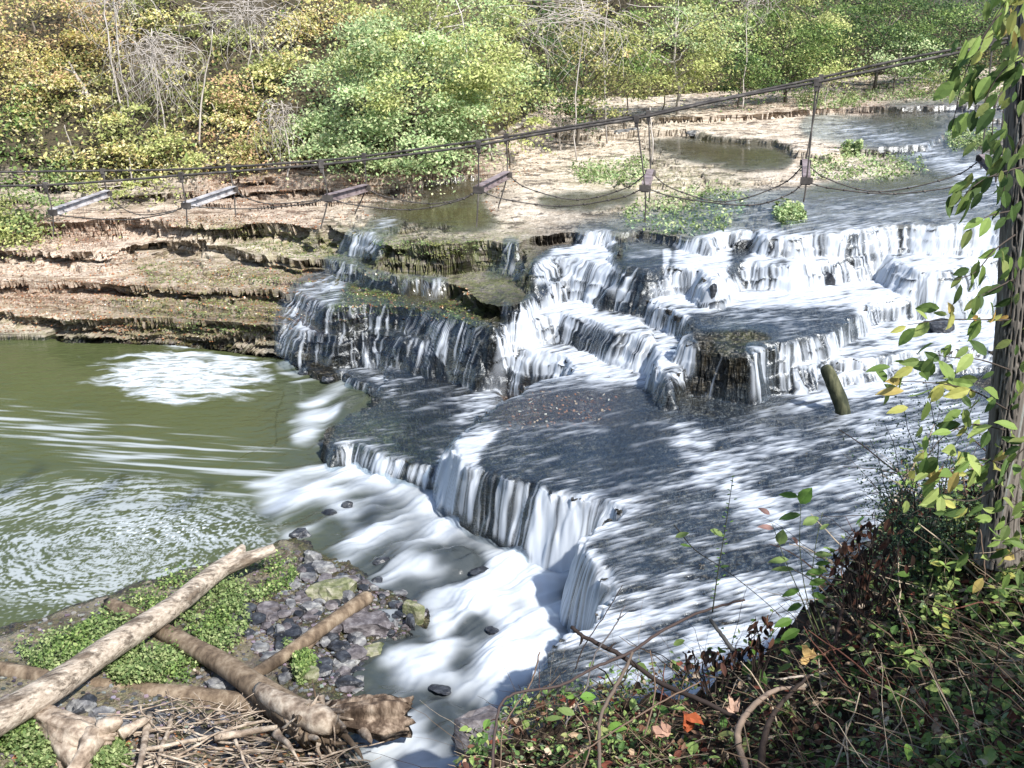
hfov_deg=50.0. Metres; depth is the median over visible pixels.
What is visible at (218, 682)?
boulder
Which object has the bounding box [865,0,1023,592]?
vine
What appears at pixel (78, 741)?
weathered stump
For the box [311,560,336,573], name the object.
boulder
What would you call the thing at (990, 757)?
broad leaves
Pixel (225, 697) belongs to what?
driftwood log
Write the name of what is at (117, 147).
shrub
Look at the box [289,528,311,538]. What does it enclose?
boulder
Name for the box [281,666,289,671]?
stone
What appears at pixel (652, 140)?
dead sapling
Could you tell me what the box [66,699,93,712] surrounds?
stone
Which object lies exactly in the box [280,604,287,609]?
stone
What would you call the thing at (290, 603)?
stone
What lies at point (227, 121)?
shrub
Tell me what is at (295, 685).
gravel
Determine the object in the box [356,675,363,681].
stone
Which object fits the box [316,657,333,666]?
stone
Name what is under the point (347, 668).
stone
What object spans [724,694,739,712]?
dead leaf
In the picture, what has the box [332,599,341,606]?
stone
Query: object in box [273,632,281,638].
stone
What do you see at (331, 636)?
stone
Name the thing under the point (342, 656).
stone
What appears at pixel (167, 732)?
driftwood stick
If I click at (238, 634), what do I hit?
rock
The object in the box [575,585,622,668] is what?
twig
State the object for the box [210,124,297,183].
shrub
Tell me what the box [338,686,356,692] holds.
stone
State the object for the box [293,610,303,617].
stone
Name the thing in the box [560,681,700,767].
twig
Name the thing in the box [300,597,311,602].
stone
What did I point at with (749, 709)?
vine
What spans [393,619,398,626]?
stone
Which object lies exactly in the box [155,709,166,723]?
stone
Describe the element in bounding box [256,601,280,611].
stone
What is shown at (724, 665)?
withered shrub
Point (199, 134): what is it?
dead sapling
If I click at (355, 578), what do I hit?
stone
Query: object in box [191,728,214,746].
stone
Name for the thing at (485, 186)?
cable footbridge
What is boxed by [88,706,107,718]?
boulder
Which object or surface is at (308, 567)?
stone
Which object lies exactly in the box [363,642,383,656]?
boulder
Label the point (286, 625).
stone
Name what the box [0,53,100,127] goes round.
shrub
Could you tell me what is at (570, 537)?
river water
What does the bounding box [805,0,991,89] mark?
tree
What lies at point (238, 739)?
stone
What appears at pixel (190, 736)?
stone
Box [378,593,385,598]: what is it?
stone
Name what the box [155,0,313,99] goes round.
bare tree
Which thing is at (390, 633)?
stone
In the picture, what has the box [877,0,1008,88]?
tree
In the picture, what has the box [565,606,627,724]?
twig
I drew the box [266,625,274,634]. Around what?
stone
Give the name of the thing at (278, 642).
stone
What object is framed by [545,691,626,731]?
weed
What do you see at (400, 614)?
stone
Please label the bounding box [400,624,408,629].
stone
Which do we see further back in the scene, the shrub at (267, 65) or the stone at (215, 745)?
the shrub at (267, 65)
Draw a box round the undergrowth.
[0,0,1008,190]
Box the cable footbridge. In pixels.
[0,37,1007,234]
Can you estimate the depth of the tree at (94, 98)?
48.66 m
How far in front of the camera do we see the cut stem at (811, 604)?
8.52 m
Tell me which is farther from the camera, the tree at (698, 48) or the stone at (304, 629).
the tree at (698, 48)
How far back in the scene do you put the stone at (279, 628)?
20.94 m
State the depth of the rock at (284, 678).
19.67 m
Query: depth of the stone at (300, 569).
23.26 m
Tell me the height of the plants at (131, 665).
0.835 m
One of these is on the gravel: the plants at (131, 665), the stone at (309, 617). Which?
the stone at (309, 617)
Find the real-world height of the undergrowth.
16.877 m
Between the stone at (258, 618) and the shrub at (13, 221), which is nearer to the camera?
the stone at (258, 618)
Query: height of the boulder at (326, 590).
0.420 m
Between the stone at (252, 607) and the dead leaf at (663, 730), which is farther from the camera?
the stone at (252, 607)
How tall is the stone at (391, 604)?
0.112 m
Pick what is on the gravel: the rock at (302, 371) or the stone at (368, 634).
the stone at (368, 634)
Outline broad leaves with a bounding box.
[455,442,1023,767]
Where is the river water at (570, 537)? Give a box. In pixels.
[280,113,999,699]
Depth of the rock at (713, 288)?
31.80 m
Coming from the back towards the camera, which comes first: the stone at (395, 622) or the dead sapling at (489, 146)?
the dead sapling at (489, 146)
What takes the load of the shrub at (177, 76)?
on the rocky ground at (624, 448)
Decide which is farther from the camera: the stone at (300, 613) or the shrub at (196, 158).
the shrub at (196, 158)
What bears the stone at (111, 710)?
on the rocky ground at (624, 448)
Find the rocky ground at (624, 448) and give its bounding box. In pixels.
[0,0,1007,767]
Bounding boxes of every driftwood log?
[0,544,275,736]
[0,661,268,718]
[101,597,372,767]
[252,590,373,674]
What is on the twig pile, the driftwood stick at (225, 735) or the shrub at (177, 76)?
the driftwood stick at (225, 735)
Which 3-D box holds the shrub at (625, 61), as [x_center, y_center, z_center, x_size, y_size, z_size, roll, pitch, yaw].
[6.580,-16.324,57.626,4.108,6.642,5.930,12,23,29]
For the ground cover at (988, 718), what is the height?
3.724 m
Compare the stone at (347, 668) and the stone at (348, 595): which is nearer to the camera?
the stone at (347, 668)
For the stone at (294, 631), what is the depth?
20.90 m
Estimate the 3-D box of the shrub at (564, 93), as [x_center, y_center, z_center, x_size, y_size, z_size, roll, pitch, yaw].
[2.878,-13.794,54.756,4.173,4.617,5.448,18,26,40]
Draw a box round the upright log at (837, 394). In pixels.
[821,364,850,420]
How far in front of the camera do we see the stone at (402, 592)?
22.90 m
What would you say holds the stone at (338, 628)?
on the rocky ground at (624, 448)
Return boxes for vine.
[491,599,744,767]
[597,652,633,767]
[734,686,805,767]
[757,674,810,767]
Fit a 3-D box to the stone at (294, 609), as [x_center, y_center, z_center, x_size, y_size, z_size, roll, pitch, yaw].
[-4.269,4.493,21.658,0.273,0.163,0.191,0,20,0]
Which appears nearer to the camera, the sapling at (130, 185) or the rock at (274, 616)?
the rock at (274, 616)
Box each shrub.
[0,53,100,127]
[0,78,69,148]
[0,181,77,261]
[21,125,101,193]
[73,102,231,191]
[105,51,221,124]
[162,133,270,186]
[165,79,250,131]
[179,103,273,156]
[196,65,310,136]
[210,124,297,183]
[222,32,321,104]
[269,117,496,200]
[429,51,572,169]
[516,59,608,150]
[593,6,676,128]
[603,49,707,110]
[682,646,749,697]
[694,45,812,111]
[744,615,774,686]
[790,53,872,104]
[827,508,919,646]
[842,356,984,601]
[852,30,962,94]
[864,485,980,618]
[867,61,1000,97]
[867,575,1023,735]
[931,457,1023,653]
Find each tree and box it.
[0,0,147,107]
[0,47,139,140]
[97,0,207,40]
[157,3,276,73]
[255,0,421,50]
[263,7,553,195]
[315,0,555,94]
[473,0,610,117]
[503,0,643,69]
[518,0,673,145]
[577,0,769,120]
[608,0,821,59]
[696,0,862,108]
[722,0,970,79]
[725,0,910,88]
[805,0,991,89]
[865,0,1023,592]
[876,0,1007,60]
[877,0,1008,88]
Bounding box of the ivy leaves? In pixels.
[851,491,1023,767]
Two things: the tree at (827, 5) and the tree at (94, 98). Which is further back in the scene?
the tree at (827, 5)
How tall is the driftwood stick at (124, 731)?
0.197 m
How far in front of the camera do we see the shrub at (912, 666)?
7.19 m
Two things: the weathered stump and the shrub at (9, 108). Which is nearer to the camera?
the weathered stump
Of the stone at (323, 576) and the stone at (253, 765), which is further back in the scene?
the stone at (323, 576)
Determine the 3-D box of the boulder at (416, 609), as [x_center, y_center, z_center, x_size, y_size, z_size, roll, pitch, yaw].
[-1.935,4.561,21.953,0.478,0.488,0.364,7,21,19]
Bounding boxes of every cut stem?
[809,600,819,649]
[833,593,849,644]
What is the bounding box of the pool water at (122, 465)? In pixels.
[0,339,583,767]
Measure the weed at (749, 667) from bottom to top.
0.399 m
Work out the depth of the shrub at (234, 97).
48.39 m
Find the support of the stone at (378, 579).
on the gravel
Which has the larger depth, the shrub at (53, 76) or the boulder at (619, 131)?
the boulder at (619, 131)
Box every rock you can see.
[121,717,129,726]
[229,626,243,637]
[252,641,269,652]
[266,611,278,621]
[277,672,292,684]
[289,580,301,589]
[298,367,307,374]
[300,601,323,614]
[303,666,319,682]
[304,551,321,562]
[321,376,333,382]
[321,508,336,515]
[341,501,352,507]
[372,556,389,564]
[405,613,414,630]
[469,566,488,575]
[485,626,498,634]
[535,291,553,300]
[686,130,703,136]
[709,283,716,298]
[820,271,835,285]
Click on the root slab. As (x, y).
(383, 717)
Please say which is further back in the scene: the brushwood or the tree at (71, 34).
the tree at (71, 34)
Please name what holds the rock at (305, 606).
on the rocky ground at (624, 448)
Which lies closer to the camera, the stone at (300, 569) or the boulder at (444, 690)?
the boulder at (444, 690)
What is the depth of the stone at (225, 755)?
17.58 m
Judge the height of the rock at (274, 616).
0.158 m
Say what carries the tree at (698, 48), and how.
on the rocky ground at (624, 448)
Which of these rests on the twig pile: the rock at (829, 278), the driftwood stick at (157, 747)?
the driftwood stick at (157, 747)
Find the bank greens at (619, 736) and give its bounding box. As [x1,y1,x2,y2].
[466,662,675,767]
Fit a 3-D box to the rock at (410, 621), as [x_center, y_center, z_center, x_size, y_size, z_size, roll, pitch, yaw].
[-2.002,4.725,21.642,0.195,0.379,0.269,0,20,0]
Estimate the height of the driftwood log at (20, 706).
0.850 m
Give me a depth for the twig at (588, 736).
8.09 m
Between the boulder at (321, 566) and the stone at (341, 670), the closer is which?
the stone at (341, 670)
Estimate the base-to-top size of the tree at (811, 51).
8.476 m
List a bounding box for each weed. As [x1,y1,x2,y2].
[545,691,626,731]
[711,475,736,612]
[742,639,767,684]
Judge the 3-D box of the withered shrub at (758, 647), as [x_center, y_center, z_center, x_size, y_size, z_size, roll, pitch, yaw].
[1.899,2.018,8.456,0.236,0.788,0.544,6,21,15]
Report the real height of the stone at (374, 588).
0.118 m
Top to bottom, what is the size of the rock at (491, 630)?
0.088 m
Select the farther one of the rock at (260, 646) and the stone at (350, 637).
the stone at (350, 637)
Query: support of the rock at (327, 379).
on the rocky ground at (624, 448)
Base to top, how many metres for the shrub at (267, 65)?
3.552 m
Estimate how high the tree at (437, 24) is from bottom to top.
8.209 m
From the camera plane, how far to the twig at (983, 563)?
7.71 m
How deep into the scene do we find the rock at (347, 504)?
26.74 m
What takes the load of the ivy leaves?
on the bank at (552, 731)
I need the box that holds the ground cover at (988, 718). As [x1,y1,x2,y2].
[453,452,1023,767]
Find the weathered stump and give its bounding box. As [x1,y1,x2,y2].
[31,705,122,767]
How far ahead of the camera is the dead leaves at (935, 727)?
8.28 m
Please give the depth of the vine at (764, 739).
7.96 m
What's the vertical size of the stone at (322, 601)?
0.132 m
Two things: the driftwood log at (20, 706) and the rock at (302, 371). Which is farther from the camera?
the rock at (302, 371)
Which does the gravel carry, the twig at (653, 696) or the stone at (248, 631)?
the stone at (248, 631)
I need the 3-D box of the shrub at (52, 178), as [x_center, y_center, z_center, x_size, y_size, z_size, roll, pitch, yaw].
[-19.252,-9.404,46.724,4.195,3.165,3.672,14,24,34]
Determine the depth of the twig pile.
17.44 m
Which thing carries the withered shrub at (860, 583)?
on the bank at (552, 731)
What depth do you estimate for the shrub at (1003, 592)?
7.70 m
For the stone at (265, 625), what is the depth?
21.03 m
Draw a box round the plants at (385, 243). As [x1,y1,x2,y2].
[104,222,492,335]
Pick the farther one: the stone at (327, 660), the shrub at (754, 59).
the shrub at (754, 59)
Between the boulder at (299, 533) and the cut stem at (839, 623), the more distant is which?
the boulder at (299, 533)
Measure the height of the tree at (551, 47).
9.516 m
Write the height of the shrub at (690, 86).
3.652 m
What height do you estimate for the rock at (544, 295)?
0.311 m
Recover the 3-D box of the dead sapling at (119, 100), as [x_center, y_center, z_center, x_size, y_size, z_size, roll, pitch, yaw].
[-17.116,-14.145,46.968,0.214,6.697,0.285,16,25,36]
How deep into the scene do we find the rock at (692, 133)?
56.87 m
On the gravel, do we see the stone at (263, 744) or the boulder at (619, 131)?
the stone at (263, 744)
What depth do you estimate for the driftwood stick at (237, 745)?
16.99 m
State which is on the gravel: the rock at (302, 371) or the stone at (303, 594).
the stone at (303, 594)
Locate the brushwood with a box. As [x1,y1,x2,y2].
[367,425,1023,767]
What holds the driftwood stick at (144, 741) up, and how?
on the twig pile
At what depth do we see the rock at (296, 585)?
22.62 m
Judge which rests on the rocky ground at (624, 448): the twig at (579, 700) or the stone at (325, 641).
the stone at (325, 641)
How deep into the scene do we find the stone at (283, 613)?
21.44 m
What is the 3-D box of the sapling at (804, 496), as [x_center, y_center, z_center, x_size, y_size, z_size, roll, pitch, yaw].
[2.170,1.406,8.391,0.618,1.234,0.330,0,20,0]
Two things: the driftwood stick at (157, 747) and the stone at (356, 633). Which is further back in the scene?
the stone at (356, 633)
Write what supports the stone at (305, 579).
on the gravel
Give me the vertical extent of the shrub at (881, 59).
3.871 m
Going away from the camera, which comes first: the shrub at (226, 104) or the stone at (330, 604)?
the stone at (330, 604)
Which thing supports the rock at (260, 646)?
on the gravel
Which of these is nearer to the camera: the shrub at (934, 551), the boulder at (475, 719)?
the shrub at (934, 551)
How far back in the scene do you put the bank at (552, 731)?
8.73 m
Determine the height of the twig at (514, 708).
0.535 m
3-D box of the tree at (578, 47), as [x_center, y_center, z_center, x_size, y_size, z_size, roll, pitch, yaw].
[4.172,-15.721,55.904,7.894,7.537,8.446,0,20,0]
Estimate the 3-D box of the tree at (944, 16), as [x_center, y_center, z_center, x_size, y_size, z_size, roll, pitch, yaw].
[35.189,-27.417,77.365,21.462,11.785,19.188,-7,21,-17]
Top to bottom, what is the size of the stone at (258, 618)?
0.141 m
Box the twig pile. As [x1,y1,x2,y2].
[98,688,383,767]
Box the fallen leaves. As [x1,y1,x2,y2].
[0,90,996,767]
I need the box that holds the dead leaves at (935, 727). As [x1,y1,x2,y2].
[459,461,1023,767]
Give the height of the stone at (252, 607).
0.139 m
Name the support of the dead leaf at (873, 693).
on the brushwood
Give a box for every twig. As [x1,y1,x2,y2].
[500,652,540,767]
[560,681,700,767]
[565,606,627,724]
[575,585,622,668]
[575,699,590,767]
[644,650,655,734]
[674,524,781,616]
[976,529,985,596]
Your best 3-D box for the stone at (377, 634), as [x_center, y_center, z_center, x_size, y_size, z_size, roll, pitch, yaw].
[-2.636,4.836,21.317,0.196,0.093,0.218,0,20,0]
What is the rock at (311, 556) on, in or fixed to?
on the gravel
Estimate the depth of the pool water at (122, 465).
26.65 m
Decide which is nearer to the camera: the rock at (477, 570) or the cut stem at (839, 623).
the cut stem at (839, 623)
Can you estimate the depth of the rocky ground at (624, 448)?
36.26 m
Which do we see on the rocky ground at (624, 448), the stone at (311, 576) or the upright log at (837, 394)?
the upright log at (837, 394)
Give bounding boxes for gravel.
[0,547,428,767]
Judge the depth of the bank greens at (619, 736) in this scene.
8.76 m
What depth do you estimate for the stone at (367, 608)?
21.88 m
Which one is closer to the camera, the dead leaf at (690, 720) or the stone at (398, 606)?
the dead leaf at (690, 720)
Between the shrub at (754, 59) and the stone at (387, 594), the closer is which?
the stone at (387, 594)
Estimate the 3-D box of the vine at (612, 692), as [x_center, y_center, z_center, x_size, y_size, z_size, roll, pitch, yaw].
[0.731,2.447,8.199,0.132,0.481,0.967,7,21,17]
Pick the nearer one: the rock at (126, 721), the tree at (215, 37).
the rock at (126, 721)
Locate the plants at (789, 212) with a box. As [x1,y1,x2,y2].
[570,84,1001,235]
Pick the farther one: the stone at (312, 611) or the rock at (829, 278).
the rock at (829, 278)
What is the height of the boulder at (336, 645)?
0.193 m
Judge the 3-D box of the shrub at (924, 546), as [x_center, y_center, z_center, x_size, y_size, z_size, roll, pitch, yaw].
[3.108,0.764,8.285,0.845,2.014,1.136,-14,24,-34]
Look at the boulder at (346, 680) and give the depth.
19.68 m
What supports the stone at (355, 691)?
on the gravel
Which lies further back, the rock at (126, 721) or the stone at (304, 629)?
the stone at (304, 629)
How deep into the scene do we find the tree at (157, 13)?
53.45 m
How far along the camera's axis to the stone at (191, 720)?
18.22 m
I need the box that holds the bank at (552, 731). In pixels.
[475,486,1023,767]
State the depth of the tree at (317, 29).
53.20 m
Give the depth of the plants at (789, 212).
45.55 m
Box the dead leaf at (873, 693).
[867,683,878,701]
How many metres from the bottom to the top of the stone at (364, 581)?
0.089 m
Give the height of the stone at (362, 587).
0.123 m
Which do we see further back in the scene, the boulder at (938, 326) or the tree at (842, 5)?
the tree at (842, 5)
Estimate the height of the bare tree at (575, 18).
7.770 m
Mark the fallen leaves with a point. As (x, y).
(248, 324)
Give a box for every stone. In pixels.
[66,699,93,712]
[72,693,96,714]
[107,707,115,716]
[146,704,159,711]
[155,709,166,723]
[181,713,197,726]
[184,734,196,743]
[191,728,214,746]
[205,743,217,753]
[223,752,232,761]
[228,737,245,743]
[234,609,252,622]
[236,754,257,767]
[242,602,256,610]
[243,628,255,635]
[250,612,265,625]
[253,737,270,748]
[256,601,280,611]
[259,651,276,661]
[260,622,271,630]
[261,609,272,615]
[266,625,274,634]
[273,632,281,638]
[274,635,292,650]
[275,624,284,632]
[277,609,292,618]
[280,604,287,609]
[281,622,291,629]
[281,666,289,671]
[282,623,301,638]
[283,618,294,622]
[285,598,295,608]
[289,607,300,612]
[293,595,301,601]
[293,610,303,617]
[295,591,307,598]
[296,566,305,574]
[299,564,314,569]
[299,572,316,580]
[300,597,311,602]
[300,627,307,635]
[301,577,309,581]
[301,613,318,621]
[304,609,317,613]
[314,598,325,604]
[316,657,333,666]
[318,573,331,580]
[318,664,332,677]
[319,636,330,648]
[323,632,339,640]
[324,600,337,609]
[330,624,342,633]
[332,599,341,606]
[333,650,351,662]
[334,668,345,674]
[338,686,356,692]
[340,666,350,671]
[341,590,354,602]
[346,645,367,659]
[347,633,355,642]
[348,575,358,582]
[350,665,359,672]
[351,631,362,636]
[352,634,366,645]
[352,687,363,694]
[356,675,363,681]
[357,584,368,590]
[359,579,370,584]
[362,605,369,611]
[363,632,372,637]
[370,585,378,590]
[371,576,382,582]
[372,631,380,636]
[376,591,389,596]
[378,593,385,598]
[387,629,395,637]
[388,600,399,608]
[393,589,407,596]
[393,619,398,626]
[395,602,402,609]
[395,611,406,617]
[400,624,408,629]
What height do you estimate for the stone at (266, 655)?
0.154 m
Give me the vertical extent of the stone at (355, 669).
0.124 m
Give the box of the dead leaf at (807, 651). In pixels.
[799,645,816,664]
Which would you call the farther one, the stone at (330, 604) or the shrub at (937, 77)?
the shrub at (937, 77)
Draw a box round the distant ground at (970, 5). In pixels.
[931,0,1004,17]
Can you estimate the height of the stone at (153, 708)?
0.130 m
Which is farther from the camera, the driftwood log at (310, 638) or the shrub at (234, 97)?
the shrub at (234, 97)
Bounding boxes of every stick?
[116,716,147,739]
[136,711,152,767]
[146,719,264,751]
[154,714,175,767]
[193,668,200,674]
[214,725,277,741]
[233,739,248,767]
[709,618,750,680]
[780,671,834,679]
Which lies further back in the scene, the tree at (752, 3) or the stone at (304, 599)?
the tree at (752, 3)
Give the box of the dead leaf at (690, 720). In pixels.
[683,712,703,731]
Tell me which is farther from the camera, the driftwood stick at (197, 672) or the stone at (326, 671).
the stone at (326, 671)
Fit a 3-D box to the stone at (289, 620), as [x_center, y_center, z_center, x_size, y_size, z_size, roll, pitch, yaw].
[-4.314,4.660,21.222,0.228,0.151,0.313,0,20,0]
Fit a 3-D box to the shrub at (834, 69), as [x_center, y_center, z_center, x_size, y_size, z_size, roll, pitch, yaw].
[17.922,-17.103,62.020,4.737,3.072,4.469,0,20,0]
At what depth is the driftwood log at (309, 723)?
17.83 m
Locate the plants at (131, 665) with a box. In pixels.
[0,544,321,767]
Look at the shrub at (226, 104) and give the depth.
48.63 m
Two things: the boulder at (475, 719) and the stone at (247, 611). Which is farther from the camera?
the stone at (247, 611)
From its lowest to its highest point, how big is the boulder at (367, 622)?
0.357 m
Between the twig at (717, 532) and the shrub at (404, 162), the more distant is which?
the shrub at (404, 162)
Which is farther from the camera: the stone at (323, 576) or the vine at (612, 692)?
the stone at (323, 576)
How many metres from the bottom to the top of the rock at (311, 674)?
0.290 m
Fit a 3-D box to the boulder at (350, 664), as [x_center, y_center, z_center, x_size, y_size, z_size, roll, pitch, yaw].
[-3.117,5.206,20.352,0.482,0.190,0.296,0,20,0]
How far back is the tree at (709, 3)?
72.78 m
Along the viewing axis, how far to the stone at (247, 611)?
21.18 m
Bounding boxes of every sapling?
[72,158,193,237]
[103,0,121,132]
[198,30,212,147]
[455,0,493,160]
[603,0,607,142]
[650,108,653,162]
[758,488,832,644]
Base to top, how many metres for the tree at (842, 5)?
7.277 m
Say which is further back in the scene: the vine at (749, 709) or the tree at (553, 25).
the tree at (553, 25)
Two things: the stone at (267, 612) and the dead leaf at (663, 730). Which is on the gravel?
the stone at (267, 612)
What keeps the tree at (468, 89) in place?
on the rocky ground at (624, 448)
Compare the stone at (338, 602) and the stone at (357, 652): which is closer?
the stone at (357, 652)
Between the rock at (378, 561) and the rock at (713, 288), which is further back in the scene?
the rock at (713, 288)
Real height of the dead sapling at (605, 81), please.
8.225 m
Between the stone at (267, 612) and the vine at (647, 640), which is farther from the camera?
the stone at (267, 612)
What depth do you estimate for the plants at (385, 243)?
38.60 m
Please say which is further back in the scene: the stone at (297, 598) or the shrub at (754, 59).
the shrub at (754, 59)
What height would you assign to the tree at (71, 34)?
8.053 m
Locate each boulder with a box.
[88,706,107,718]
[202,675,235,690]
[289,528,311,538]
[305,577,356,601]
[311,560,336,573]
[327,639,350,651]
[332,658,356,668]
[334,675,363,687]
[341,611,391,635]
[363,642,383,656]
[402,600,424,624]
[429,684,450,695]
[451,705,512,760]
[614,127,639,133]
[923,318,954,333]
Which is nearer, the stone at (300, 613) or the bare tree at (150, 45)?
the stone at (300, 613)
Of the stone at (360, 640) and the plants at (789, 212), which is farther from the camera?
the plants at (789, 212)
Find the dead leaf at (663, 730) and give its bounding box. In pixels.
[651,720,670,737]
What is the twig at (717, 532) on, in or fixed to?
on the brushwood
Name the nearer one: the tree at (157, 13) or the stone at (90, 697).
the stone at (90, 697)
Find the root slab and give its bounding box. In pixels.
[325,694,415,742]
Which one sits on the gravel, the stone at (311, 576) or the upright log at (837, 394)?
the stone at (311, 576)
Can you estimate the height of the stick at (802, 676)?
0.128 m
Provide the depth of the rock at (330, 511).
26.39 m
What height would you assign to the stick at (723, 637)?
0.317 m
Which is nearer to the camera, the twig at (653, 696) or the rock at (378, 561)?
the twig at (653, 696)
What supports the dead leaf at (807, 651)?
on the brushwood

